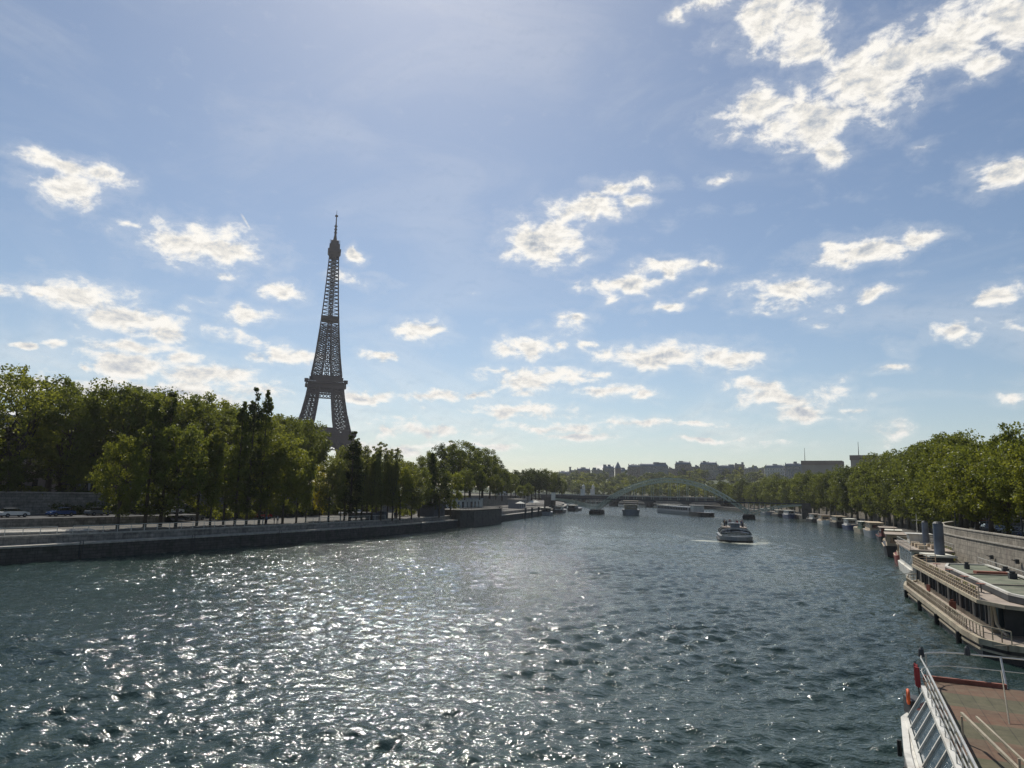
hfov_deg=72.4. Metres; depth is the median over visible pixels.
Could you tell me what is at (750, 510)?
quay wall face
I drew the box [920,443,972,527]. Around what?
plane tree
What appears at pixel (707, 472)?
slope tree
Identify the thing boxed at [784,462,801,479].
apartment block
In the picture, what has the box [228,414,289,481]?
plane tree
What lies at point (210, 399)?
plane tree
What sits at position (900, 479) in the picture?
plane tree
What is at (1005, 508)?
plane tree
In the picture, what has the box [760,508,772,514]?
moored boat
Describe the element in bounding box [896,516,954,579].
white saloon boat
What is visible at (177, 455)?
maple tree
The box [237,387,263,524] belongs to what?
poplar
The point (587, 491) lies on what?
slope tree
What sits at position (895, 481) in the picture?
plane tree
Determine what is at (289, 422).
plane tree
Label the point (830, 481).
plane tree
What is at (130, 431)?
plane tree
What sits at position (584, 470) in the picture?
apartment block
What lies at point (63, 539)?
port wall face
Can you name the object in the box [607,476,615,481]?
slope tree
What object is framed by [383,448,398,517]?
birch tree
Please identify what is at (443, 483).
maple tree
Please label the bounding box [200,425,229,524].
birch tree
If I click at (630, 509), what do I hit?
river launch
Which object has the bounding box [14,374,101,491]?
plane tree
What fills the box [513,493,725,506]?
stone road bridge
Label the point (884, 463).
plane tree
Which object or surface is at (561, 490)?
plane tree
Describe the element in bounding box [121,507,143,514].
parked car
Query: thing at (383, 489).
maple tree
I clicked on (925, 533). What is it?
mooring pile
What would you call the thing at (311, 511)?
shrub
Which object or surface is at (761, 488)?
plane tree
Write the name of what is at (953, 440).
plane tree
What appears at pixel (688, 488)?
slope tree
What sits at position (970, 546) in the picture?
quay wall
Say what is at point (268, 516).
parked car
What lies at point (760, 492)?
plane tree
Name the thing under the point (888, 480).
plane tree
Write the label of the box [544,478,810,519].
arched footbridge
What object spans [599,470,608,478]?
slope tree
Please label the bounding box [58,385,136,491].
plane tree
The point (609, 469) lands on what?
apartment block
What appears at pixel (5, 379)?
plane tree
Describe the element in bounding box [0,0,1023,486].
sky
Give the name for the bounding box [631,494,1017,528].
bank ground
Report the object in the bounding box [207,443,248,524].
maple tree
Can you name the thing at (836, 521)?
moored boat
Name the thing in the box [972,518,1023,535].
bank street
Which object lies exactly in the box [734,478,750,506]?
plane tree
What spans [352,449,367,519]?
birch tree
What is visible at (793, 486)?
plane tree
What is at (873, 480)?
plane tree
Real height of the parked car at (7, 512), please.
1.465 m
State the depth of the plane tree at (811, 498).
367.49 m
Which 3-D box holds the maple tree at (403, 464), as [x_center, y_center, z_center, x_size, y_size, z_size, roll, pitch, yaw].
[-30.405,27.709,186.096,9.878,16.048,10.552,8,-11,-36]
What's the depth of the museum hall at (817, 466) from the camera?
575.72 m
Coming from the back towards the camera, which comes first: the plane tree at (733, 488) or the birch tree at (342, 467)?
the plane tree at (733, 488)
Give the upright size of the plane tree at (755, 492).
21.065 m
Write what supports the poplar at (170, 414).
on the quay paving at (287, 520)
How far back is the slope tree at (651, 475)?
1050.82 m
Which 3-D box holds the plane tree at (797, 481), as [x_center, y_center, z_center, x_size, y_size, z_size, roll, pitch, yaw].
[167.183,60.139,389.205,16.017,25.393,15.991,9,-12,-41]
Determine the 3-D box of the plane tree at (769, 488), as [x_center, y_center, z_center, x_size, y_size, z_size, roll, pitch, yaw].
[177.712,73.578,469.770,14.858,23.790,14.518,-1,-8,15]
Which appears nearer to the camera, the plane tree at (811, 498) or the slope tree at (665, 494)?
the plane tree at (811, 498)
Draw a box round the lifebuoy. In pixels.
[906,688,909,704]
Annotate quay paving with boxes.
[0,499,562,535]
[537,499,933,542]
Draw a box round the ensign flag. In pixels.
[913,661,920,694]
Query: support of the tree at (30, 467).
on the bank ground at (462, 494)
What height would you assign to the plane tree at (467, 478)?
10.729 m
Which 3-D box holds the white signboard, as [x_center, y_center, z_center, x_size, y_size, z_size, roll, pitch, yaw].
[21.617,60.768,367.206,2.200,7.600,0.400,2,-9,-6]
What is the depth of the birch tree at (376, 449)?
173.74 m
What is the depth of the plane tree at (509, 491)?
365.30 m
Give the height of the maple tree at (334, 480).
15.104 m
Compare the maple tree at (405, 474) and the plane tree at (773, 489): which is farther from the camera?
the plane tree at (773, 489)
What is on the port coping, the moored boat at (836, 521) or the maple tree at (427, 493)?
the maple tree at (427, 493)
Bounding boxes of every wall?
[0,491,532,517]
[0,516,164,528]
[532,495,1023,575]
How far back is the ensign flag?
30.11 m
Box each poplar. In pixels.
[133,398,167,526]
[148,392,183,526]
[225,401,253,523]
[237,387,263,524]
[251,389,276,522]
[339,431,364,520]
[423,453,438,508]
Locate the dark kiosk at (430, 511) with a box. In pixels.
[417,502,444,516]
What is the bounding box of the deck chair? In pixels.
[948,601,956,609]
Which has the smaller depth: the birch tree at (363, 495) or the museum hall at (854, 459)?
the birch tree at (363, 495)
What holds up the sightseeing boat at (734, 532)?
on the river water
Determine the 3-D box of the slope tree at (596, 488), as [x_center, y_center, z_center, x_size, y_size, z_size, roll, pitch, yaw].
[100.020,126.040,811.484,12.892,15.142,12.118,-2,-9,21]
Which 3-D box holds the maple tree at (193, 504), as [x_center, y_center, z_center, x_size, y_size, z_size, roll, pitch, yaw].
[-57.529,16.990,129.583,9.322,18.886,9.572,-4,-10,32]
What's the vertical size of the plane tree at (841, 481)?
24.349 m
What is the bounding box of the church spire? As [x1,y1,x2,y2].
[615,462,620,475]
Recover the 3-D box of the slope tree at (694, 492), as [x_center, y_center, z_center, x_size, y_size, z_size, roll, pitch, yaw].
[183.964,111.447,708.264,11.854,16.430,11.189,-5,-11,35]
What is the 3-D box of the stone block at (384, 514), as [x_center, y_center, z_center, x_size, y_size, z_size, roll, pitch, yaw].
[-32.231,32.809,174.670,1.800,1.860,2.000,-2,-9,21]
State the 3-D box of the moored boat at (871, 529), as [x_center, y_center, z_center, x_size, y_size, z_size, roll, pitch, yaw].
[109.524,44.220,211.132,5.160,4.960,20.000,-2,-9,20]
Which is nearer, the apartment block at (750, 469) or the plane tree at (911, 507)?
the plane tree at (911, 507)
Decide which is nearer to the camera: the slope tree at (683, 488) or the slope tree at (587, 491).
the slope tree at (683, 488)
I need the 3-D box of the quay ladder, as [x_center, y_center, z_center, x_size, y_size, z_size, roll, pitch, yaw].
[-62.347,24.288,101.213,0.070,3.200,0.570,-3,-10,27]
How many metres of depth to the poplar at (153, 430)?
122.69 m
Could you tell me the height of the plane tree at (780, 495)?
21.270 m
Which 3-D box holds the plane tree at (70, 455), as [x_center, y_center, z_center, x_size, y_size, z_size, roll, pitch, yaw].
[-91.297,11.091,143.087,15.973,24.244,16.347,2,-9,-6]
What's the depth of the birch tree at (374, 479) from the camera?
168.76 m
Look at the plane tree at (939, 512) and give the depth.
151.44 m
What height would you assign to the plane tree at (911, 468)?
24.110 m
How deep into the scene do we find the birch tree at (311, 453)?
152.56 m
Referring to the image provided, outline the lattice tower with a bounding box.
[298,214,356,466]
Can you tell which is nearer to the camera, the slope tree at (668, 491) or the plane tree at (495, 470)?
the plane tree at (495, 470)
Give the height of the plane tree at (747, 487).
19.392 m
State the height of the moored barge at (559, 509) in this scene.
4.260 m
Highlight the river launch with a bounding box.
[622,500,639,514]
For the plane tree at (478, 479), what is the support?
on the bank ground at (462, 494)
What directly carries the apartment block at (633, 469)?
on the hill
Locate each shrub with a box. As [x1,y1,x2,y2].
[0,485,47,494]
[48,502,83,514]
[51,487,90,491]
[78,501,117,514]
[173,502,204,517]
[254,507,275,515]
[268,501,295,516]
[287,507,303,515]
[300,505,318,515]
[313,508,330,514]
[323,503,339,514]
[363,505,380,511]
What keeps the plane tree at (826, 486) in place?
on the quay paving at (911, 530)
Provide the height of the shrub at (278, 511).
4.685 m
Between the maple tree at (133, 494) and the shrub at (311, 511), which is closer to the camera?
the maple tree at (133, 494)
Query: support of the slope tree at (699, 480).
on the hill
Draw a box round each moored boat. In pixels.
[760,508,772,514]
[772,509,782,516]
[782,510,796,518]
[806,513,821,522]
[817,514,830,524]
[829,515,846,527]
[842,518,857,530]
[853,513,864,533]
[863,521,882,538]
[875,520,897,542]
[882,522,906,556]
[883,529,901,540]
[893,540,906,565]
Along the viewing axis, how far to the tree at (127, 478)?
184.06 m
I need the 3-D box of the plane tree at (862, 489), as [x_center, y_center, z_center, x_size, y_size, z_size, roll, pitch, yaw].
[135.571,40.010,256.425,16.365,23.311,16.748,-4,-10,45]
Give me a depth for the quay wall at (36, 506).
138.55 m
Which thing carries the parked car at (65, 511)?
on the road at (60, 516)
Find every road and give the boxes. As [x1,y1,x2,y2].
[0,513,195,518]
[3,514,171,521]
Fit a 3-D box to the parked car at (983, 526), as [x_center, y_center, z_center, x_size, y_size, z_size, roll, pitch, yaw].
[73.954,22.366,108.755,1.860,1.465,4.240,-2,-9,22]
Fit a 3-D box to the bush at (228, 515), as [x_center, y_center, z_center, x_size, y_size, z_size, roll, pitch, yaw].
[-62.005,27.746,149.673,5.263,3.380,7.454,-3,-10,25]
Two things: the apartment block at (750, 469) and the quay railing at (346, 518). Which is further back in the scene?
the apartment block at (750, 469)
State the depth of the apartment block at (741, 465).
1109.85 m
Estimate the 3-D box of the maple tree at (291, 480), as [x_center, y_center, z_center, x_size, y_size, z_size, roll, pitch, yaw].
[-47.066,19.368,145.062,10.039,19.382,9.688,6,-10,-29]
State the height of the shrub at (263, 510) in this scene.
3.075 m
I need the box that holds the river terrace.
[445,505,502,526]
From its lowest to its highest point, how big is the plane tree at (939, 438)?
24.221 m
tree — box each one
[0,363,66,484]
[0,364,64,489]
[0,397,15,436]
[0,437,46,491]
[0,455,29,491]
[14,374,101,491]
[29,382,116,491]
[33,444,92,491]
[57,453,124,488]
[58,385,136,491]
[60,460,91,491]
[61,377,162,486]
[85,433,150,528]
[101,386,189,464]
[111,391,202,489]
[118,465,134,487]
[151,390,224,479]
[153,421,214,527]
[163,395,224,488]
[178,426,227,525]
[179,391,239,483]
[196,405,260,486]
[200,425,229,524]
[206,403,258,482]
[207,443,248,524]
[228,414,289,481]
[249,435,292,523]
[261,414,310,480]
[265,432,309,523]
[282,417,332,488]
[282,448,316,522]
[302,419,332,465]
[302,444,319,521]
[312,466,330,520]
[313,455,348,521]
[329,445,366,519]
[334,451,346,520]
[351,438,371,520]
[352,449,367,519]
[362,441,384,512]
[364,453,393,512]
[365,450,381,519]
[376,442,388,520]
[383,444,403,520]
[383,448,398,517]
[384,458,416,517]
[388,464,415,519]
[401,468,427,518]
[410,467,436,516]
[416,450,444,488]
[426,467,452,516]
[427,443,463,480]
[438,471,464,516]
[440,440,484,495]
[451,443,492,497]
[458,468,475,499]
[467,447,504,497]
[472,470,487,499]
[484,455,506,498]
[489,474,503,499]
[499,468,513,500]
[504,473,519,498]
[508,469,526,498]
[516,485,526,498]
[517,469,535,498]
[523,483,534,496]
[525,467,546,499]
[533,468,551,499]
[539,468,557,496]
[549,474,562,492]
[556,479,567,498]
[566,476,577,484]
[568,482,577,493]
[571,470,579,477]
[572,482,582,493]
[584,473,594,478]
[585,484,591,494]
[593,486,603,494]
[595,474,605,481]
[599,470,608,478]
[599,482,609,494]
[605,485,613,494]
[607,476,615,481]
[610,478,622,485]
[637,484,647,494]
[643,472,654,478]
[647,485,658,495]
[662,488,672,495]
[665,487,674,495]
[676,485,686,496]
[677,468,688,475]
[684,485,695,494]
[688,487,699,496]
[690,470,700,477]
[696,478,706,484]
[698,487,709,496]
[702,470,709,477]
[713,481,726,506]
[716,476,723,482]
[722,469,729,476]
[722,483,731,506]
[725,473,737,482]
[725,483,738,506]
[729,481,745,504]
[734,467,743,474]
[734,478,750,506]
[741,485,752,507]
[743,482,757,507]
[745,472,758,481]
[750,483,760,508]
[751,481,766,507]
[754,470,765,479]
[756,483,767,507]
[757,475,775,508]
[761,479,777,510]
[767,476,780,509]
[768,477,784,509]
[775,476,792,509]
[778,480,787,509]
[780,482,797,509]
[785,477,804,512]
[790,472,804,508]
[795,469,814,512]
[796,471,819,513]
[801,473,824,513]
[810,472,829,514]
[814,469,833,516]
[822,470,839,515]
[824,470,850,517]
[826,465,849,515]
[832,465,852,517]
[835,466,863,520]
[844,470,875,520]
[847,456,878,520]
[854,464,880,521]
[856,448,901,525]
[860,479,886,524]
[866,452,896,526]
[868,450,904,527]
[880,450,919,530]
[881,451,912,528]
[885,455,921,531]
[892,440,930,533]
[893,460,933,525]
[896,437,949,528]
[901,444,932,533]
[909,431,946,519]
[911,428,985,521]
[915,431,977,501]
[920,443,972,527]
[920,444,972,528]
[925,432,974,528]
[925,470,970,522]
[936,436,1014,532]
[937,443,999,530]
[961,435,1023,534]
[968,421,1023,507]
[998,432,1023,517]
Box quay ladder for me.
[78,541,83,558]
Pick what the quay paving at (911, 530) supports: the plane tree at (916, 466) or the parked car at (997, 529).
the plane tree at (916, 466)
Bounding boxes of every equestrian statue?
[581,484,584,495]
[590,485,594,494]
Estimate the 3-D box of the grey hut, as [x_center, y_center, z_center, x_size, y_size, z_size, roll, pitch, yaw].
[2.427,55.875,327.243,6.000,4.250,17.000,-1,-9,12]
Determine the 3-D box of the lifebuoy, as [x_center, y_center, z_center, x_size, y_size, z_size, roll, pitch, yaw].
[16.683,13.164,29.474,0.112,0.632,0.648,-3,-10,25]
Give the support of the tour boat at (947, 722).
on the river water
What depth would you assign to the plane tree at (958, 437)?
128.58 m
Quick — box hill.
[331,479,755,497]
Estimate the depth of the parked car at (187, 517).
143.82 m
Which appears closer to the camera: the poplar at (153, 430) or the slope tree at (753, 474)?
the poplar at (153, 430)
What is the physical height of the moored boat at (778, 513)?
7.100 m
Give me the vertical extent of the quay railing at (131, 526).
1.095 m
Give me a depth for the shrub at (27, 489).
136.29 m
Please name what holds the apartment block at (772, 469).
on the hill
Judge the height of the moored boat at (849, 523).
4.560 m
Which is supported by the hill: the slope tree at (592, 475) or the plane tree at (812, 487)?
the slope tree at (592, 475)
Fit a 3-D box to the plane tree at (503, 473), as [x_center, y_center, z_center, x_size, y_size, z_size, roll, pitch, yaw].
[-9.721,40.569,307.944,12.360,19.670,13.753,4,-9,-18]
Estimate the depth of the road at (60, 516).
121.73 m
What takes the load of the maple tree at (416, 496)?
on the quay paving at (287, 520)
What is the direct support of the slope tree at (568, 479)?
on the hill
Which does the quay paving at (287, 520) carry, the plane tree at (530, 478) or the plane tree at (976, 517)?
the plane tree at (530, 478)
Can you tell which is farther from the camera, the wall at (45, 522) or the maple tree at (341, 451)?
the maple tree at (341, 451)
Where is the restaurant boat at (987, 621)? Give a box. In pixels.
[903,554,1023,666]
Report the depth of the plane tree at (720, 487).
622.94 m
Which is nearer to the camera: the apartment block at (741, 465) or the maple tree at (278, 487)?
the maple tree at (278, 487)
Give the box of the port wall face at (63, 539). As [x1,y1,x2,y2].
[0,504,563,545]
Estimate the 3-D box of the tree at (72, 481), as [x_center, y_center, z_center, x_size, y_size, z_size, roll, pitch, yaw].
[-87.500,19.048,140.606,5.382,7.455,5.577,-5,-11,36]
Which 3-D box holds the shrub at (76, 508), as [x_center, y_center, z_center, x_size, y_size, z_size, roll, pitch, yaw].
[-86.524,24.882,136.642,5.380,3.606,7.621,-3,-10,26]
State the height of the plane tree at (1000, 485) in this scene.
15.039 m
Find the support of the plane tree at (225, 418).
on the left bank street
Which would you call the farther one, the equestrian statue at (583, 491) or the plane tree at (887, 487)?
the equestrian statue at (583, 491)
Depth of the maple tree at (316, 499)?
159.98 m
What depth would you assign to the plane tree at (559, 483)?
447.82 m
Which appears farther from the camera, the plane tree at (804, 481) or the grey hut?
the plane tree at (804, 481)
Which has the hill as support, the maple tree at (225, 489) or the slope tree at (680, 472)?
the slope tree at (680, 472)
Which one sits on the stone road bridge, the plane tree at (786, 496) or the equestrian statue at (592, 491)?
the equestrian statue at (592, 491)
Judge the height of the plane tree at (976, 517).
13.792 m
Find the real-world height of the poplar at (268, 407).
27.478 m
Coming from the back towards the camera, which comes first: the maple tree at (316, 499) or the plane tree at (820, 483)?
the plane tree at (820, 483)
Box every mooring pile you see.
[921,521,928,544]
[932,521,944,554]
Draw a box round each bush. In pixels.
[208,507,233,519]
[238,509,257,518]
[394,508,409,516]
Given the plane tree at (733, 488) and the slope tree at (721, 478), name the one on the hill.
the slope tree at (721, 478)
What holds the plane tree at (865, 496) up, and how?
on the quay paving at (911, 530)
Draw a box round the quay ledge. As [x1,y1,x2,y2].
[0,504,566,548]
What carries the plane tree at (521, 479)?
on the quay paving at (287, 520)
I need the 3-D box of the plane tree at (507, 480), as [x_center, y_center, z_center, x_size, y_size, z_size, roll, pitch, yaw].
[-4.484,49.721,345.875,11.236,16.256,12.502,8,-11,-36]
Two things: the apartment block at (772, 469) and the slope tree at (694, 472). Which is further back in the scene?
the slope tree at (694, 472)
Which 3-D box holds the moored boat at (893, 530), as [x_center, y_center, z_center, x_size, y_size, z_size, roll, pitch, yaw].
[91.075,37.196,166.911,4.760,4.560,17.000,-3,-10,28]
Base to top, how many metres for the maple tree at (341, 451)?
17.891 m
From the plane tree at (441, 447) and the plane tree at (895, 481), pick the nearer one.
the plane tree at (895, 481)
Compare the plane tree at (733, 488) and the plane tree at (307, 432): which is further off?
the plane tree at (733, 488)
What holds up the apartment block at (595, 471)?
on the hill
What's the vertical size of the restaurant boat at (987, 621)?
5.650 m
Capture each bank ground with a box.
[25,491,493,494]
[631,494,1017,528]
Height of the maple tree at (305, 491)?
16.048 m
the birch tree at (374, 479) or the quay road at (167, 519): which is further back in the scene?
the birch tree at (374, 479)
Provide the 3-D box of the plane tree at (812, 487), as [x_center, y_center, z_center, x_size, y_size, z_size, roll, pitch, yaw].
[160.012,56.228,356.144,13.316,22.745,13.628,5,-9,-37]
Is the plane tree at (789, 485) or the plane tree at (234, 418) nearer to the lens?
the plane tree at (234, 418)
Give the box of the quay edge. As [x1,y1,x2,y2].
[536,499,857,523]
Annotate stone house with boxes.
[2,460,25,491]
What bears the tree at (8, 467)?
on the bank ground at (462, 494)
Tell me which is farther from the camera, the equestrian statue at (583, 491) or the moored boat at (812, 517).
the equestrian statue at (583, 491)
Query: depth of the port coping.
120.64 m
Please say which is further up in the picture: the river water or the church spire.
the church spire
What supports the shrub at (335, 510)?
on the quay paving at (287, 520)
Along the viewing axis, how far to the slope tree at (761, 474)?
1013.12 m
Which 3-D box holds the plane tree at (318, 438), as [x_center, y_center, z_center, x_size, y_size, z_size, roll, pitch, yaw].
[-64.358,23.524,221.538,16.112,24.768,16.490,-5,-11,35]
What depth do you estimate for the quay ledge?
120.34 m
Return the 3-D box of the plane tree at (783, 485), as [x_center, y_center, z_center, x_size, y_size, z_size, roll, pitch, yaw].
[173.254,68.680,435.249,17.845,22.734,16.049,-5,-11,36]
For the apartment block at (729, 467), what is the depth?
1125.58 m
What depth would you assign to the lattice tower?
807.07 m
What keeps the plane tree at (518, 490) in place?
on the quay paving at (287, 520)
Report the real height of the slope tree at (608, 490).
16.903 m
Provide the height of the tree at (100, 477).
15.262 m
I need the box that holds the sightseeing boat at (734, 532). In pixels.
[716,517,753,542]
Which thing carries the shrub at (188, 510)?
on the quay paving at (287, 520)
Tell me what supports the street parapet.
on the quay wall at (36, 506)
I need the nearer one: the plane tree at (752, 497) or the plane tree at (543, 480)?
the plane tree at (543, 480)
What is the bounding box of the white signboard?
[551,492,554,499]
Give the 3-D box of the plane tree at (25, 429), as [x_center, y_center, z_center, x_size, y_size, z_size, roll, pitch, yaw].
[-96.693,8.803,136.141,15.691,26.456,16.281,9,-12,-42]
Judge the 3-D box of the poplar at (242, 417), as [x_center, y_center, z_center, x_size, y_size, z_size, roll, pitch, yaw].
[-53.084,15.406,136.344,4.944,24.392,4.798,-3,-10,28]
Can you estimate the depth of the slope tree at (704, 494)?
706.36 m
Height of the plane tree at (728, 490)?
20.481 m
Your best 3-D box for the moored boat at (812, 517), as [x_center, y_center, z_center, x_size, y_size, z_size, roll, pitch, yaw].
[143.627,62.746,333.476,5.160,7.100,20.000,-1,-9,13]
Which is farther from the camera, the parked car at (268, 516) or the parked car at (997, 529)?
the parked car at (268, 516)
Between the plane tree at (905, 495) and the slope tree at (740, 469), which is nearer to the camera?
the plane tree at (905, 495)
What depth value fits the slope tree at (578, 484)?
840.66 m
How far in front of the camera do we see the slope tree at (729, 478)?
1005.73 m
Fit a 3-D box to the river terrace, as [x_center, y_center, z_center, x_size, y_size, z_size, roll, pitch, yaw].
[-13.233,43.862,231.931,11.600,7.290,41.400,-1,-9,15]
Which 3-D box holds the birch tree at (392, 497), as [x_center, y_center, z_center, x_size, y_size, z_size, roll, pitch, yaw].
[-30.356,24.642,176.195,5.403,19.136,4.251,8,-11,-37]
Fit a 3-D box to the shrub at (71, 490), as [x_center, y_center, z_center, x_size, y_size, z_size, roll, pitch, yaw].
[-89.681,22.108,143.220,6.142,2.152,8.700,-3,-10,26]
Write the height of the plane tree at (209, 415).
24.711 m
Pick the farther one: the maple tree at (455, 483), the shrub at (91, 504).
the maple tree at (455, 483)
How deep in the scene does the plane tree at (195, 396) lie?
175.46 m
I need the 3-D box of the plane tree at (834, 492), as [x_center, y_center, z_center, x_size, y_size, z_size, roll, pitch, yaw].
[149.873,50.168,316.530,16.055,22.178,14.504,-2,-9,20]
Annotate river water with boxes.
[0,502,1023,767]
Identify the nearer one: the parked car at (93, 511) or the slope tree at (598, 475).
the parked car at (93, 511)
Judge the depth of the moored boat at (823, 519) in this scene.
307.57 m
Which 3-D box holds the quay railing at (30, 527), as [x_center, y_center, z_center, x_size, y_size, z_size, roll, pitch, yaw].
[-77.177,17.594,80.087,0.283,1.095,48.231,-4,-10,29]
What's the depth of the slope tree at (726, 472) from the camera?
1118.24 m
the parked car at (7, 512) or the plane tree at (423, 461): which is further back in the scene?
the plane tree at (423, 461)
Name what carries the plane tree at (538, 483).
on the quay paving at (287, 520)
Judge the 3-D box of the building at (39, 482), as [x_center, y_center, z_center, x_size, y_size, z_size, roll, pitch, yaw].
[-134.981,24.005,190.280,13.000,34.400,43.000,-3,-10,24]
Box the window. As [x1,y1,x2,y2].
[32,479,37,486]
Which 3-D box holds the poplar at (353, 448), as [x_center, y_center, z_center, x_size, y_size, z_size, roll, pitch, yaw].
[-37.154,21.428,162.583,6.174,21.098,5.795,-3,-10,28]
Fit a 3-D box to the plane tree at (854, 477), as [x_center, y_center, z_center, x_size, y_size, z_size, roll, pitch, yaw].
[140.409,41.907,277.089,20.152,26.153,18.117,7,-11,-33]
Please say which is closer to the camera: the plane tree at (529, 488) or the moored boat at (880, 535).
the moored boat at (880, 535)
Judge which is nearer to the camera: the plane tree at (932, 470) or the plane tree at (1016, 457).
the plane tree at (1016, 457)
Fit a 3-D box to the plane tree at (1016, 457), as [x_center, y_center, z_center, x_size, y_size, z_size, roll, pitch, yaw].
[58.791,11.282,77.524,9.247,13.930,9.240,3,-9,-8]
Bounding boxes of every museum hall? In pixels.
[801,461,843,477]
[849,455,878,505]
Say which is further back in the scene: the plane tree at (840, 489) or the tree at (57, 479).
the plane tree at (840, 489)
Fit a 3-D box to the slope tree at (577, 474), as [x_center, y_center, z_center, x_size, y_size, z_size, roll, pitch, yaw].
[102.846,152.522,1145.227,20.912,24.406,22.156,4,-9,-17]
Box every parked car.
[0,508,29,516]
[45,507,75,515]
[84,507,111,515]
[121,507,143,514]
[166,506,183,513]
[183,513,205,519]
[255,512,271,518]
[980,523,987,530]
[994,524,1004,532]
[1001,526,1020,535]
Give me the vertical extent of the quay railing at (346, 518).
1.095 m
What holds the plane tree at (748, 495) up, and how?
on the quay paving at (911, 530)
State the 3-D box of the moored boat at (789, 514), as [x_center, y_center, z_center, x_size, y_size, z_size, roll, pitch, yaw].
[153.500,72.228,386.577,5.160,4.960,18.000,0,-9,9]
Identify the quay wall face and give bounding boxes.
[0,506,566,564]
[556,500,857,524]
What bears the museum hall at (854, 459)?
on the bank ground at (970, 527)
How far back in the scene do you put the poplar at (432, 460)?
201.35 m
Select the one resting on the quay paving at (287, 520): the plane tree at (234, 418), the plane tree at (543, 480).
the plane tree at (543, 480)
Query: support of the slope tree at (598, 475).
on the hill
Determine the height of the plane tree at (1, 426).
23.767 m
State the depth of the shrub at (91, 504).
140.74 m
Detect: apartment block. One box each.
[577,467,590,473]
[591,468,602,476]
[602,464,614,478]
[627,464,639,480]
[639,462,668,479]
[668,467,674,475]
[675,461,691,476]
[699,461,717,478]
[718,464,734,478]
[734,462,744,477]
[743,466,764,479]
[764,464,783,478]
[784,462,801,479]
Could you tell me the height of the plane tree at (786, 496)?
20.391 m
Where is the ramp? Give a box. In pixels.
[0,529,98,535]
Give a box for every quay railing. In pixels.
[0,526,57,535]
[72,520,263,532]
[306,515,385,521]
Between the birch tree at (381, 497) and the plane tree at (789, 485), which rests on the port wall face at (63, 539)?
the birch tree at (381, 497)
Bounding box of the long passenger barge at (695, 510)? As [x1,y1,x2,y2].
[656,504,713,516]
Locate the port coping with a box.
[0,499,563,537]
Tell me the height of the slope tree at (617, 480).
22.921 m
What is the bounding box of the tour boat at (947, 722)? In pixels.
[897,646,1023,767]
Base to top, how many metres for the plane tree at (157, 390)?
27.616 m
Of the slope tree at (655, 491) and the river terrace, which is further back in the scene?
the slope tree at (655, 491)
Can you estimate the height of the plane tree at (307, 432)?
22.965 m
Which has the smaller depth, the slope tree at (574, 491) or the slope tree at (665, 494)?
the slope tree at (665, 494)
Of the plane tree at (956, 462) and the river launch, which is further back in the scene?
the river launch
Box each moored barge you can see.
[541,507,552,515]
[555,506,565,512]
[567,505,581,510]
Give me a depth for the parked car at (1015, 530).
95.50 m
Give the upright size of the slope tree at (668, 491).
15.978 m
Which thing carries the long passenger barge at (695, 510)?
on the river water
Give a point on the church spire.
(617, 468)
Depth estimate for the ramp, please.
100.58 m
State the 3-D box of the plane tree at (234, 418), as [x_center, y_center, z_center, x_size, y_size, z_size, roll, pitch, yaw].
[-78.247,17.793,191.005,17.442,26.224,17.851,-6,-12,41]
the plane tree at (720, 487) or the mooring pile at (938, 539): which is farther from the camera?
the plane tree at (720, 487)
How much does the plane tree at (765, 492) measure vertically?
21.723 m
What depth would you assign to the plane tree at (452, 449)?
258.49 m
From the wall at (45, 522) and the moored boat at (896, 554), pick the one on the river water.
the moored boat at (896, 554)
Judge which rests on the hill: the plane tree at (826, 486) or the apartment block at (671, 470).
the apartment block at (671, 470)
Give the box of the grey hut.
[507,499,526,508]
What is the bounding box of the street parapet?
[0,492,530,501]
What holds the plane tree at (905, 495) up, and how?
on the quay paving at (911, 530)
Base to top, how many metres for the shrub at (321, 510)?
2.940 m

